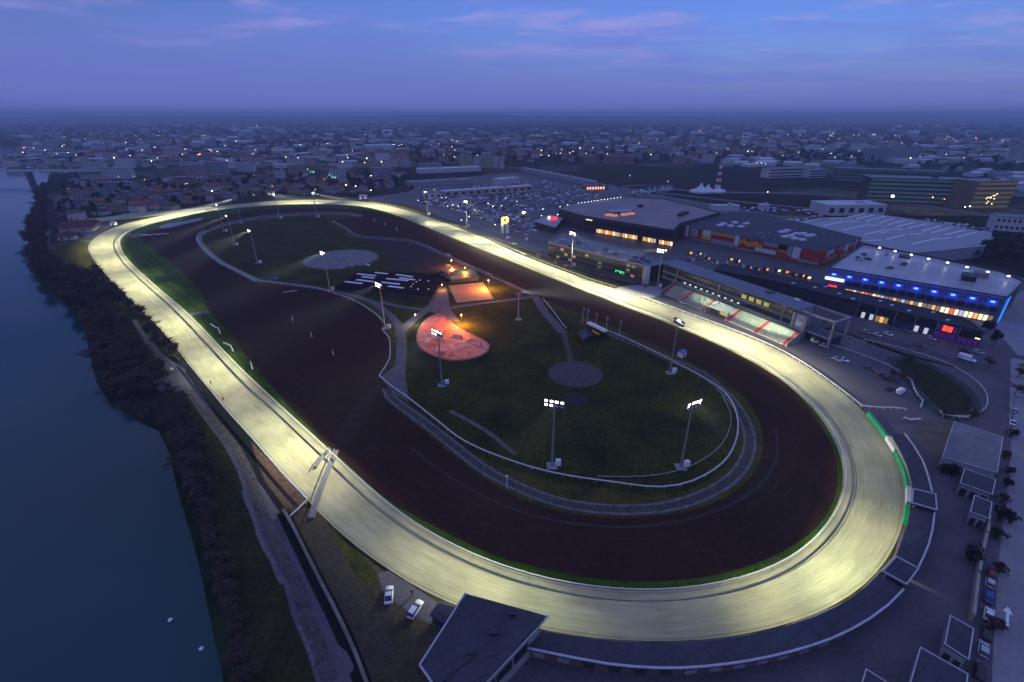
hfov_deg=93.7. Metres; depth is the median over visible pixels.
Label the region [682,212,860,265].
patchwork store
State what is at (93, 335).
bare tree
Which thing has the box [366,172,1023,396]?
shopping forecourt
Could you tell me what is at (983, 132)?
distant building
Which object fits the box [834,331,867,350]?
plaza paving
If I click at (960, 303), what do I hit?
dark window
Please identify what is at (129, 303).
bare tree
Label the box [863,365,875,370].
parked car
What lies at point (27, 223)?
bare tree
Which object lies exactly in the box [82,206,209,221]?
sand chute
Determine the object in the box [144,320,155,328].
bare tree
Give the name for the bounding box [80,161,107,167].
apartment block
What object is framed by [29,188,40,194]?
bare tree
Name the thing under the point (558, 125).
field
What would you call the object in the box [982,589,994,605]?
parked car
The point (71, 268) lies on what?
bare tree
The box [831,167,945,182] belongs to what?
office building
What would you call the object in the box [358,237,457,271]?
brown clearing
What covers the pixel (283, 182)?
house
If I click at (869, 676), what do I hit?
flat shed
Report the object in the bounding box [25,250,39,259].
bare tree
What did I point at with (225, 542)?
bare shrub
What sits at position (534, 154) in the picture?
house
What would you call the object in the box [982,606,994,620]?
parked car
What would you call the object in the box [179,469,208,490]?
bare tree
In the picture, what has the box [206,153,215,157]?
house
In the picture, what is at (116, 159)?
town
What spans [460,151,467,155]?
house
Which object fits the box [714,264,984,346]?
arcade
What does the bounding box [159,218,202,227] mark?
shallow pool
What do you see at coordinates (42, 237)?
bare tree
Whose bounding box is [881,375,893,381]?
parked car
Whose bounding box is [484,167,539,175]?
field
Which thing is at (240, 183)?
house
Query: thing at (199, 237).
perimeter path
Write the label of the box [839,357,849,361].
parked car
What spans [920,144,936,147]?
distant building
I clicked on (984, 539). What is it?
roadside wall
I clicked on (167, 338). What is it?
bare tree
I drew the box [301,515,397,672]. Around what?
yard track
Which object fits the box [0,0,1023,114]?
sky
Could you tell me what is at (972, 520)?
door
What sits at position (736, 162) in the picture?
distant building
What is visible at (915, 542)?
stable range
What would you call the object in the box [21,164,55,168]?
road gantry
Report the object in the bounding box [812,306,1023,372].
street
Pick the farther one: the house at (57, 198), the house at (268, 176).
the house at (268, 176)
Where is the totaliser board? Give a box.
[587,321,607,340]
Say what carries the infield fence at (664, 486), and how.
on the infield lawn at (630, 417)
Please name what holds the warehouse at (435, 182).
on the shopping forecourt
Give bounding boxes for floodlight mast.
[216,204,227,231]
[225,215,238,245]
[233,198,242,223]
[247,229,261,263]
[272,194,281,218]
[320,251,334,290]
[375,282,390,329]
[432,328,448,386]
[464,200,469,226]
[515,290,522,319]
[522,211,527,240]
[544,398,564,468]
[569,231,574,266]
[654,249,666,287]
[665,317,684,374]
[674,398,701,470]
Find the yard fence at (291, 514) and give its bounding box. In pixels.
[289,500,306,517]
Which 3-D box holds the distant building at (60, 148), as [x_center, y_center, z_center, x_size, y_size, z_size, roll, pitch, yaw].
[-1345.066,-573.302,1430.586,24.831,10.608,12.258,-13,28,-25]
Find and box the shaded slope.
[186,365,281,511]
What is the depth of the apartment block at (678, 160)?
1035.02 m
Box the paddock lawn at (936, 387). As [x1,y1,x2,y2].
[896,360,971,413]
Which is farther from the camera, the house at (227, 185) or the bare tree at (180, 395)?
the house at (227, 185)
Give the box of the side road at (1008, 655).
[992,358,1023,681]
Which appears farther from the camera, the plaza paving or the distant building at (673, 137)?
the distant building at (673, 137)
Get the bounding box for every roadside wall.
[968,572,980,621]
[974,549,984,576]
[979,532,988,550]
[982,515,991,537]
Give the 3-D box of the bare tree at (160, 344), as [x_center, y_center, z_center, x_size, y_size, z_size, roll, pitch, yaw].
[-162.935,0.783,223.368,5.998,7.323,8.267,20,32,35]
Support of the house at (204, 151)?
on the ground at (736, 179)
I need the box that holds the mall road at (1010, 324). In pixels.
[995,291,1023,354]
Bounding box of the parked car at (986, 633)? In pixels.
[979,624,993,642]
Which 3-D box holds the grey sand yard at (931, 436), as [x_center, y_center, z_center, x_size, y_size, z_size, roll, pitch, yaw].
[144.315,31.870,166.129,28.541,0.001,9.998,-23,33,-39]
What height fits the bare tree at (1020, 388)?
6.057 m
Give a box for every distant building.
[19,143,32,146]
[20,135,33,137]
[34,129,43,132]
[55,147,65,150]
[82,143,94,146]
[87,141,100,143]
[159,138,170,140]
[191,141,203,143]
[191,145,202,147]
[227,136,238,138]
[291,138,300,141]
[294,144,305,147]
[436,132,449,134]
[562,142,575,144]
[647,131,660,134]
[647,140,654,144]
[668,136,678,138]
[690,132,704,134]
[697,159,712,163]
[718,142,727,145]
[719,163,733,166]
[732,161,748,164]
[740,163,757,166]
[745,142,756,144]
[752,160,776,166]
[753,157,774,161]
[757,142,767,145]
[775,132,788,134]
[783,161,801,165]
[792,130,806,132]
[802,163,820,166]
[809,128,817,131]
[818,161,833,164]
[819,131,836,133]
[838,161,856,166]
[858,140,868,142]
[875,142,885,146]
[898,130,907,134]
[903,164,920,167]
[906,131,919,134]
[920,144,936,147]
[941,166,963,170]
[945,145,963,148]
[954,132,967,134]
[962,171,984,176]
[972,168,992,172]
[977,130,991,133]
[986,149,1002,152]
[987,171,1013,176]
[989,139,999,142]
[990,176,1014,179]
[1007,171,1023,174]
[1008,175,1023,179]
[1010,137,1020,140]
[1013,188,1023,196]
[1016,181,1023,188]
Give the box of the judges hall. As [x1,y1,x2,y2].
[419,593,548,681]
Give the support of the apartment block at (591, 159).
on the ground at (736, 179)
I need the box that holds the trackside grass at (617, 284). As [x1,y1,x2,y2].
[363,199,662,295]
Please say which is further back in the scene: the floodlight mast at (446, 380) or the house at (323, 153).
the house at (323, 153)
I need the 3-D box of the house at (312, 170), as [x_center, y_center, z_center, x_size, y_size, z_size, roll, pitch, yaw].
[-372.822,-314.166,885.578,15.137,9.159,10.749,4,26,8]
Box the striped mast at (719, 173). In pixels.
[714,165,722,188]
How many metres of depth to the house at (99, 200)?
569.40 m
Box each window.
[496,660,511,681]
[514,642,528,664]
[871,285,878,290]
[880,287,887,291]
[889,289,896,293]
[898,290,905,295]
[907,292,914,296]
[916,293,924,298]
[926,295,934,300]
[936,297,944,302]
[946,299,954,303]
[956,301,964,305]
[966,302,975,307]
[967,339,972,345]
[972,340,978,346]
[977,304,986,309]
[988,306,997,311]
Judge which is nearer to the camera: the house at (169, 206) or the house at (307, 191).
the house at (169, 206)
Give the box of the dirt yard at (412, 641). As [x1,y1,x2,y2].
[290,507,440,681]
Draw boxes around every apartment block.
[77,166,136,178]
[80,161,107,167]
[103,180,137,191]
[172,175,198,185]
[182,163,207,175]
[203,161,229,174]
[211,173,232,182]
[235,162,256,171]
[273,169,286,178]
[288,163,304,173]
[329,168,347,178]
[371,166,390,175]
[417,162,441,167]
[585,154,596,164]
[604,154,619,164]
[621,154,637,164]
[673,154,684,164]
[863,147,897,161]
[893,145,922,157]
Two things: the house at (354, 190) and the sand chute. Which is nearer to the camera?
the sand chute
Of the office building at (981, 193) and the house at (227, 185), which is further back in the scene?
the house at (227, 185)
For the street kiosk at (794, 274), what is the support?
on the shopping forecourt
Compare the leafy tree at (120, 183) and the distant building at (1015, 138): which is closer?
the leafy tree at (120, 183)
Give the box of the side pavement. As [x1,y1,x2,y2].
[975,398,1014,681]
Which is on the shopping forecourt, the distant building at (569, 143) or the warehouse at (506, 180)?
the warehouse at (506, 180)
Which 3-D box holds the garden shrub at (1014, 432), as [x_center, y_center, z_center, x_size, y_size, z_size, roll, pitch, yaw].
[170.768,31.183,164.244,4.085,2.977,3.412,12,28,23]
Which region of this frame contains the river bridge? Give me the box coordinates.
[0,169,98,180]
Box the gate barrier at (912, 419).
[903,416,921,420]
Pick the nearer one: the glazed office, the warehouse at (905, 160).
the glazed office
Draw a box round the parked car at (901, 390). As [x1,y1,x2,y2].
[895,387,905,394]
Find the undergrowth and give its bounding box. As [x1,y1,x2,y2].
[30,198,252,681]
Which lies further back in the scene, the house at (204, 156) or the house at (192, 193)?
the house at (204, 156)
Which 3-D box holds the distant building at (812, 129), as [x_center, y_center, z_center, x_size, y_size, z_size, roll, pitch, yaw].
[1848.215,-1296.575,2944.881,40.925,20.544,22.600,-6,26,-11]
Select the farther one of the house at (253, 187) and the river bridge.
the river bridge
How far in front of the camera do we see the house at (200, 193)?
638.52 m
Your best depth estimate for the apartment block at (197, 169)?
851.56 m
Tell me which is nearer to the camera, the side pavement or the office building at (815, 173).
the side pavement
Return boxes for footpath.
[256,279,406,358]
[330,385,382,444]
[378,301,422,309]
[382,335,408,402]
[393,305,428,336]
[450,295,533,308]
[531,296,565,333]
[561,332,573,363]
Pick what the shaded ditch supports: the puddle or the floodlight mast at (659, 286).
the puddle
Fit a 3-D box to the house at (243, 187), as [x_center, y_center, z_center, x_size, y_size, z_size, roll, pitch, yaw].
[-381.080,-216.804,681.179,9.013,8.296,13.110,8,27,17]
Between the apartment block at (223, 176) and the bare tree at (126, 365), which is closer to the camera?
the bare tree at (126, 365)
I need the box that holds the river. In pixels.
[0,164,222,681]
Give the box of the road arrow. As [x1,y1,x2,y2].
[1003,607,1012,626]
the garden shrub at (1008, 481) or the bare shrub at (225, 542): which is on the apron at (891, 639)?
the garden shrub at (1008, 481)
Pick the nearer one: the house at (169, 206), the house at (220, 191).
the house at (169, 206)
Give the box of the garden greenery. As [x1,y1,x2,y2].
[61,168,414,212]
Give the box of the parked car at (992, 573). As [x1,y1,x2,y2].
[986,566,997,580]
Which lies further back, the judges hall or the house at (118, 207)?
the house at (118, 207)
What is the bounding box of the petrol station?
[582,183,607,189]
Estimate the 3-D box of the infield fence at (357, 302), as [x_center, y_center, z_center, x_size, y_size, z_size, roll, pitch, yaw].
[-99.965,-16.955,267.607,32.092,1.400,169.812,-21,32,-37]
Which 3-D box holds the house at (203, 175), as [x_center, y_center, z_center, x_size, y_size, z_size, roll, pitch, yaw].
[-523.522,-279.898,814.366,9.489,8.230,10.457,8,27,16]
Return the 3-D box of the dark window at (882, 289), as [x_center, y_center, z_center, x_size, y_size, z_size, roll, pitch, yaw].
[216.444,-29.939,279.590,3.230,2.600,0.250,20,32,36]
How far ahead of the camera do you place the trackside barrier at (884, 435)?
149.12 m
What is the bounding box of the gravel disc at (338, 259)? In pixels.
[303,250,377,268]
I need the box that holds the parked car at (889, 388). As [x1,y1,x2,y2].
[884,386,895,391]
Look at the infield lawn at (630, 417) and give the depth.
181.56 m
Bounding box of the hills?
[0,114,1023,120]
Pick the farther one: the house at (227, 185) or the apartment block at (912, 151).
the apartment block at (912, 151)
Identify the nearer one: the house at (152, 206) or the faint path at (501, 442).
the faint path at (501, 442)
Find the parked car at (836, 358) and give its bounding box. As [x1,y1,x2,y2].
[831,356,841,361]
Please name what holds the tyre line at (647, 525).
on the dirt track at (354, 338)
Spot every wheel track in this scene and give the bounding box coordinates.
[391,324,745,505]
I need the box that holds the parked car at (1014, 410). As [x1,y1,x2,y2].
[1010,407,1017,413]
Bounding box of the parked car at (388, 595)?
[384,585,393,604]
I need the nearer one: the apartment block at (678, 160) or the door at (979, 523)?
the door at (979, 523)
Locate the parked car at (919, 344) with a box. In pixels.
[914,342,925,347]
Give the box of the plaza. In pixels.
[425,287,459,321]
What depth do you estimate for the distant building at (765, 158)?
1079.13 m
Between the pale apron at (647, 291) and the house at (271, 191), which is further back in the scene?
the house at (271, 191)
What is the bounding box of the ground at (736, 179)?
[0,115,1023,681]
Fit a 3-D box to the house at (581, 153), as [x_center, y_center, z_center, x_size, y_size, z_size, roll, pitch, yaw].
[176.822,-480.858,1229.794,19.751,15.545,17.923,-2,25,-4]
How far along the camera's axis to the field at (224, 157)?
1154.14 m
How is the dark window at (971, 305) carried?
in the building at (962, 289)
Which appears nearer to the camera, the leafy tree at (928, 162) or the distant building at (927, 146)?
the leafy tree at (928, 162)
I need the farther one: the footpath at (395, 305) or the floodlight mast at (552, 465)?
the footpath at (395, 305)
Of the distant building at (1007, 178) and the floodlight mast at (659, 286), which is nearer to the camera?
the floodlight mast at (659, 286)
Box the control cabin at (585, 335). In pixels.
[579,328,592,342]
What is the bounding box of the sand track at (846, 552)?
[88,200,904,640]
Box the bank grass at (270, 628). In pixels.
[123,321,315,681]
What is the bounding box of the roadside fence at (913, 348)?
[835,326,973,369]
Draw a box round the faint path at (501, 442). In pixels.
[448,410,517,454]
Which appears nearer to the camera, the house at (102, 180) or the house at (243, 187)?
the house at (243, 187)
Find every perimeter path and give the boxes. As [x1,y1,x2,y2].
[196,213,361,281]
[331,221,534,295]
[381,331,756,515]
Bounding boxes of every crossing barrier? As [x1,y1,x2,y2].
[308,449,338,518]
[314,447,330,467]
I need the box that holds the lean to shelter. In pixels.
[430,603,454,627]
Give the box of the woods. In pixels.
[0,122,1023,165]
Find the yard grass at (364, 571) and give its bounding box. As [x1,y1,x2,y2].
[331,530,376,585]
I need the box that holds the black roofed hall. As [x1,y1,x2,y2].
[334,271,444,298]
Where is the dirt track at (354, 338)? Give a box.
[142,208,837,581]
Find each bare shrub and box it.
[191,504,208,518]
[202,531,215,546]
[203,550,219,560]
[209,567,224,580]
[211,576,223,589]
[211,579,229,597]
[213,539,229,551]
[214,548,232,562]
[217,559,237,576]
[219,596,238,613]
[219,648,242,667]
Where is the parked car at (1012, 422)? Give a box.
[1009,419,1016,425]
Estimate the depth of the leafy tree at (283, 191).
636.66 m
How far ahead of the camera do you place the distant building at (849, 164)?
1000.43 m
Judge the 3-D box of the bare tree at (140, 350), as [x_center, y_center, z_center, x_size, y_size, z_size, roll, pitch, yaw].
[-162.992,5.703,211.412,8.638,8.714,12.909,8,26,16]
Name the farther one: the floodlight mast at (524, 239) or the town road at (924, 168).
the town road at (924, 168)
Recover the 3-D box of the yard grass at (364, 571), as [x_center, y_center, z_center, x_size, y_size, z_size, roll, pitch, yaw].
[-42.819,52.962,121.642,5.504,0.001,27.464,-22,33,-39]
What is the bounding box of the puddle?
[337,644,353,672]
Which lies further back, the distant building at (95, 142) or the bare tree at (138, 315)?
the distant building at (95, 142)
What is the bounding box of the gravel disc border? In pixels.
[298,249,381,270]
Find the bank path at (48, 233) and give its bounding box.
[44,230,50,253]
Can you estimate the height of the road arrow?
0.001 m
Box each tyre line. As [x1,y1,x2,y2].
[129,205,818,566]
[136,206,800,549]
[141,206,788,539]
[409,428,778,527]
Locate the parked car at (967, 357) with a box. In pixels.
[957,352,976,362]
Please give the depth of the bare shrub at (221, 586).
109.54 m
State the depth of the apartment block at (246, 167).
909.12 m
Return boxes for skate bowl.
[416,314,488,360]
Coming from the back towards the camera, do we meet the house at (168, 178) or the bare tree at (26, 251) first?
the house at (168, 178)
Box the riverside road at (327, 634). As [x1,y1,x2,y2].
[132,320,351,681]
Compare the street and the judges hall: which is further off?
the street
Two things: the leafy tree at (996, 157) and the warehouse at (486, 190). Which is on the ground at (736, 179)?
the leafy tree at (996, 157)
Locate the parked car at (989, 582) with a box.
[984,575,995,589]
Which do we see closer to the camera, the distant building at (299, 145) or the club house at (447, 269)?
the club house at (447, 269)
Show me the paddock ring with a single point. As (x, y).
(928, 404)
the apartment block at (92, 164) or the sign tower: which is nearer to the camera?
the sign tower
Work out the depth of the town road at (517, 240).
474.09 m
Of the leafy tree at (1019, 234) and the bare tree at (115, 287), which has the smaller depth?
the bare tree at (115, 287)
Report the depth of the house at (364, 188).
673.82 m
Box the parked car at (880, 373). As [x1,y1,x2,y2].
[874,370,883,375]
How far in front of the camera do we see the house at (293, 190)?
656.88 m
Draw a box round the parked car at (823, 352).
[818,350,828,355]
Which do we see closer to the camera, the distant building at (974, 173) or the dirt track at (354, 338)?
the dirt track at (354, 338)
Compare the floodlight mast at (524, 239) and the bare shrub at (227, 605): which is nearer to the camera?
the bare shrub at (227, 605)
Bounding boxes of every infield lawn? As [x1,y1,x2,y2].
[203,217,462,321]
[395,271,737,495]
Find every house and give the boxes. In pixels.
[53,195,70,201]
[54,201,65,207]
[55,231,77,240]
[57,219,100,232]
[64,161,78,167]
[64,201,80,208]
[65,188,76,192]
[65,209,86,219]
[68,192,84,199]
[74,179,84,185]
[74,194,88,201]
[76,189,89,194]
[80,198,89,204]
[81,187,94,193]
[85,181,96,185]
[89,150,100,155]
[90,197,106,204]
[90,204,104,208]
[91,208,111,214]
[92,184,104,188]
[94,188,108,195]
[96,178,110,184]
[104,192,119,197]
[105,202,128,211]
[111,197,125,202]
[119,152,128,156]
[121,190,134,196]
[127,203,146,212]
[128,198,142,204]
[133,195,148,199]
[134,159,144,165]
[134,187,149,194]
[137,200,153,203]
[142,201,160,210]
[148,153,159,158]
[148,193,161,198]
[149,161,160,165]
[151,185,163,191]
[154,188,179,197]
[154,197,168,203]
[160,202,180,209]
[161,175,172,181]
[163,159,179,164]
[169,192,183,199]
[171,156,182,161]
[178,156,190,160]
[180,195,200,203]
[183,191,195,194]
[198,154,207,158]
[198,191,212,196]
[199,149,210,152]
[199,173,207,178]
[200,193,213,201]
[205,185,218,192]
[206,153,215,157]
[209,171,221,176]
[210,182,223,189]
[212,155,222,158]
[215,189,227,194]
[221,191,236,199]
[223,183,231,188]
[231,176,241,182]
[231,182,242,188]
[232,152,245,158]
[237,185,248,188]
[237,189,252,195]
[247,184,258,189]
[248,179,258,183]
[253,174,264,179]
[261,181,272,185]
[263,174,273,178]
[264,177,274,181]
[264,188,274,195]
[265,156,278,160]
[265,169,274,173]
[271,152,280,156]
[273,179,286,184]
[274,185,284,191]
[280,151,289,156]
[285,186,299,193]
[293,182,303,186]
[300,188,311,194]
[301,170,309,176]
[305,168,314,173]
[306,158,315,163]
[306,175,315,180]
[306,179,317,186]
[314,180,325,185]
[318,174,327,179]
[319,182,328,188]
[320,151,327,156]
[323,186,336,193]
[326,155,336,161]
[330,184,344,191]
[337,181,349,186]
[338,176,347,180]
[349,187,359,192]
[359,186,369,191]
[360,153,371,159]
[372,182,380,188]
[374,148,382,151]
[385,181,394,187]
[390,152,401,155]
[393,171,400,176]
[394,155,404,160]
[398,148,409,154]
[425,151,435,156]
[437,155,450,162]
[439,264,457,274]
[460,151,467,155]
[497,150,507,154]
[513,154,522,159]
[531,152,538,157]
[561,153,571,158]
[577,150,584,156]
[578,146,586,149]
[597,149,603,153]
[633,153,641,158]
[651,155,658,159]
[659,149,667,152]
[689,152,701,158]
[728,146,739,150]
[731,151,740,154]
[761,152,770,156]
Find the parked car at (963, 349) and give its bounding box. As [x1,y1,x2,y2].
[958,347,969,352]
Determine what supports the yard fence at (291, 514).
on the dirt yard at (412, 641)
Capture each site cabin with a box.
[709,203,740,210]
[758,202,769,209]
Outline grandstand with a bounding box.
[660,259,851,349]
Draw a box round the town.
[0,121,1023,167]
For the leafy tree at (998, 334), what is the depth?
226.84 m
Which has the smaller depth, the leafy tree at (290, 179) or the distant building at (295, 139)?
the leafy tree at (290, 179)
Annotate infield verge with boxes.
[202,213,763,517]
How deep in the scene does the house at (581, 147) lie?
1423.52 m
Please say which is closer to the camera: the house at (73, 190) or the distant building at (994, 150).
the house at (73, 190)
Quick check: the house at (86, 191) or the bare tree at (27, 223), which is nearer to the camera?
the bare tree at (27, 223)
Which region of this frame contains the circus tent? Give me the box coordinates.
[689,183,725,193]
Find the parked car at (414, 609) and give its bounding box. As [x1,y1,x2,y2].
[406,599,423,619]
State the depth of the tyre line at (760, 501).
149.85 m
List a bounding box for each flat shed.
[861,668,886,681]
[908,646,968,681]
[938,615,973,667]
[939,421,1002,477]
[956,468,995,499]
[966,495,992,528]
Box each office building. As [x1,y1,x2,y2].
[760,166,809,177]
[801,168,827,177]
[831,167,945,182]
[856,175,959,204]
[946,178,1018,208]
[986,213,1023,232]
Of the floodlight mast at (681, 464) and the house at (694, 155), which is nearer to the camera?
the floodlight mast at (681, 464)
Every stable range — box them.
[527,572,904,675]
[881,555,918,598]
[890,433,932,491]
[896,504,935,567]
[911,488,937,512]
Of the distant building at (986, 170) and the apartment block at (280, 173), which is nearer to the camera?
the apartment block at (280, 173)
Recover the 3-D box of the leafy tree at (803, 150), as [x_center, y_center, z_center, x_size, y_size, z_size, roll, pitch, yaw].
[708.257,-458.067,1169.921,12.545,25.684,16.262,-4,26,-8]
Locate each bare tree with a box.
[15,249,30,256]
[17,229,38,242]
[19,260,38,264]
[23,222,36,228]
[25,226,35,230]
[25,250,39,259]
[27,264,46,283]
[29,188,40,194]
[34,230,49,241]
[63,263,77,270]
[72,348,102,362]
[80,268,99,275]
[80,328,107,348]
[85,349,117,371]
[90,265,104,274]
[91,338,109,350]
[97,281,112,289]
[99,287,118,302]
[108,364,146,391]
[108,378,141,397]
[109,289,126,306]
[111,285,124,290]
[113,358,140,373]
[117,329,139,339]
[122,299,131,306]
[124,300,135,306]
[124,343,154,360]
[132,303,145,318]
[132,311,145,320]
[133,372,164,395]
[140,312,152,321]
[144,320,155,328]
[145,356,168,373]
[147,333,159,345]
[150,320,161,332]
[150,330,164,338]
[155,335,170,348]
[157,336,175,345]
[160,380,172,388]
[160,385,178,398]
[161,451,190,472]
[164,341,179,352]
[173,389,189,399]
[176,449,200,461]
[177,452,200,477]
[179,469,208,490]
[179,471,201,491]
[888,367,897,376]
[894,368,913,381]
[903,352,915,369]
[939,399,960,416]
[965,401,986,418]
[982,356,996,366]
[1008,381,1023,394]
[1014,363,1023,376]
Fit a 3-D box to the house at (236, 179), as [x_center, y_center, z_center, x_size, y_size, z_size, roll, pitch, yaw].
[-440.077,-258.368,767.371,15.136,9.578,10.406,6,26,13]
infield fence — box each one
[197,230,255,280]
[212,212,357,226]
[258,280,390,374]
[332,220,491,274]
[379,330,738,489]
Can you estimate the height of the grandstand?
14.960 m
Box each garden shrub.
[936,464,948,471]
[948,463,960,474]
[964,540,985,561]
[984,615,1009,630]
[990,525,1011,538]
[990,561,1009,575]
[992,500,1016,520]
[995,492,1013,502]
[1002,450,1011,458]
[1003,475,1014,485]
[1004,465,1016,473]
[1005,427,1019,435]
[1007,516,1021,523]
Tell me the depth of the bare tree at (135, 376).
187.37 m
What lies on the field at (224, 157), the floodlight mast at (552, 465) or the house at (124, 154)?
the house at (124, 154)
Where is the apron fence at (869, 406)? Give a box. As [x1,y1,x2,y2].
[862,405,906,410]
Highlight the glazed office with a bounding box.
[548,233,664,284]
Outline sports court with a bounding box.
[448,281,493,302]
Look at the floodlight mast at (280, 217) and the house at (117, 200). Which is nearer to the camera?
the floodlight mast at (280, 217)
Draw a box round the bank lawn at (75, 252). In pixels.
[55,241,99,269]
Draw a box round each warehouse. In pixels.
[271,148,294,152]
[307,149,332,153]
[364,144,393,149]
[405,177,473,186]
[416,166,480,173]
[440,184,532,196]
[492,176,519,184]
[809,200,886,215]
[885,158,932,163]
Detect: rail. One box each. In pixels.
[119,203,846,591]
[187,362,307,499]
[370,201,615,286]
[543,298,566,327]
[597,395,731,477]
[643,296,862,405]
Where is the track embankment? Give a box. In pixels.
[251,442,306,510]
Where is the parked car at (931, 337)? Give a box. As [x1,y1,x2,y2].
[926,335,936,340]
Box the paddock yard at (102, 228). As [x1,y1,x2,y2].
[79,221,118,237]
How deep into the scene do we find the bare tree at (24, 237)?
402.19 m
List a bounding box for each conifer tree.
[55,201,63,217]
[69,200,75,208]
[90,203,96,213]
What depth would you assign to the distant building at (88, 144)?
1608.84 m
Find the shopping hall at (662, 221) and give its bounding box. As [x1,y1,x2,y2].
[558,196,720,245]
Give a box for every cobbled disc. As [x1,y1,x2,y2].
[548,361,602,386]
[562,393,587,405]
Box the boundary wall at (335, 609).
[282,509,367,681]
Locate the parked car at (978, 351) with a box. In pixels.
[972,349,984,354]
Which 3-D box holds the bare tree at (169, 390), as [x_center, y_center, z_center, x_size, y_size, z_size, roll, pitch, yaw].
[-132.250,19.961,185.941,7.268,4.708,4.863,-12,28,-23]
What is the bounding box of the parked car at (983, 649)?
[976,639,989,659]
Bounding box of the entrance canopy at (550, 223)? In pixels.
[534,215,562,232]
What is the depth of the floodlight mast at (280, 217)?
501.25 m
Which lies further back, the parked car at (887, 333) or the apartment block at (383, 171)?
the apartment block at (383, 171)
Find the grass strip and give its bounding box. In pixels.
[120,204,842,590]
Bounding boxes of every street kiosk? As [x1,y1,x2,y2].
[775,268,781,272]
[783,269,790,273]
[791,271,798,276]
[798,272,805,277]
[804,274,811,279]
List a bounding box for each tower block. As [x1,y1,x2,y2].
[460,155,471,165]
[473,155,480,166]
[482,155,491,167]
[493,156,497,167]
[499,156,503,168]
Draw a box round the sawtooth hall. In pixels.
[801,213,993,259]
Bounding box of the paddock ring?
[886,356,980,421]
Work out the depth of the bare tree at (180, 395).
183.78 m
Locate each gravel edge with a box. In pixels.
[241,490,283,584]
[298,626,315,667]
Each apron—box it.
[154,373,191,390]
[508,295,1009,681]
[616,285,662,297]
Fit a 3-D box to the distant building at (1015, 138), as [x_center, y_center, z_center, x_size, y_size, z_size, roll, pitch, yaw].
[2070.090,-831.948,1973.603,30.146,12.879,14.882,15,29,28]
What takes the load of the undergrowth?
on the ground at (736, 179)
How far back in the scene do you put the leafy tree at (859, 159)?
1045.82 m
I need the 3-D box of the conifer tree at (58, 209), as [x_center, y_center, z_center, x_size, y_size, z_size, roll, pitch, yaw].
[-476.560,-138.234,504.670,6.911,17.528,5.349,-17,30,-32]
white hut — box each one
[359,194,366,198]
[677,349,686,357]
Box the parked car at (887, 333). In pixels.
[882,331,892,335]
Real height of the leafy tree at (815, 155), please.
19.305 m
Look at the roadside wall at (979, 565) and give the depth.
114.98 m
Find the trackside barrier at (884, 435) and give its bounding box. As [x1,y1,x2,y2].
[866,412,911,525]
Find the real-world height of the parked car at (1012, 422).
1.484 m
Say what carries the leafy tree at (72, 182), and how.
on the ground at (736, 179)
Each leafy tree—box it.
[61,197,69,204]
[69,180,76,187]
[117,181,124,190]
[170,195,177,201]
[191,195,198,203]
[232,182,238,187]
[240,178,248,184]
[279,189,287,195]
[288,177,293,183]
[356,177,363,184]
[416,150,421,156]
[511,154,516,163]
[573,156,580,162]
[780,156,787,162]
[799,147,805,155]
[804,154,810,161]
[812,152,819,158]
[856,156,863,163]
[924,160,934,166]
[949,164,957,171]
[980,239,989,250]
[981,249,996,259]
[981,320,997,330]
[987,239,995,249]
[990,329,1003,344]
[991,233,1001,239]
[992,154,1000,163]
[999,162,1012,170]
[1000,231,1012,236]
[1013,231,1022,238]
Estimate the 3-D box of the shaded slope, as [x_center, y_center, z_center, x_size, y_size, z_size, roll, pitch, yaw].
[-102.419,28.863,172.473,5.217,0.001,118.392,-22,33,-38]
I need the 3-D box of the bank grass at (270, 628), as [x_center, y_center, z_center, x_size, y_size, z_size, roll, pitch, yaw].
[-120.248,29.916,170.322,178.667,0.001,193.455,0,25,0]
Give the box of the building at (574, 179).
[522,167,597,184]
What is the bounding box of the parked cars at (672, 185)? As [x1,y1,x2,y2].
[419,181,996,234]
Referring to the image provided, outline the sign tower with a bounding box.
[501,216,508,237]
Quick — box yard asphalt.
[378,571,441,628]
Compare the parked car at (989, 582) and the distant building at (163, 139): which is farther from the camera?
the distant building at (163, 139)
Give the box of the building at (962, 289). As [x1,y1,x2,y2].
[824,244,1023,322]
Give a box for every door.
[941,652,950,661]
[951,659,960,666]
[957,488,966,496]
[967,491,976,499]
[967,517,975,525]
[975,520,983,528]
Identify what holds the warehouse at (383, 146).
on the ground at (736, 179)
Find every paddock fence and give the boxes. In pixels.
[817,340,911,379]
[863,339,987,417]
[910,380,923,406]
[939,410,968,419]
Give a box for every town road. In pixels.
[0,140,956,145]
[135,167,407,172]
[357,197,547,252]
[409,176,808,208]
[601,185,989,215]
[721,212,810,217]
[805,162,1009,170]
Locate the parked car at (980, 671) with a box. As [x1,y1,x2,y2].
[972,661,986,681]
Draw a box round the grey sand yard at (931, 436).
[910,419,952,455]
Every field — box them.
[69,155,242,162]
[295,136,364,142]
[360,121,691,129]
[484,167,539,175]
[587,164,703,180]
[666,194,830,210]
[918,167,1023,180]
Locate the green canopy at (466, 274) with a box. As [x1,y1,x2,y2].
[440,265,478,282]
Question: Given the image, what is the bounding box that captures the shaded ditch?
[277,509,371,681]

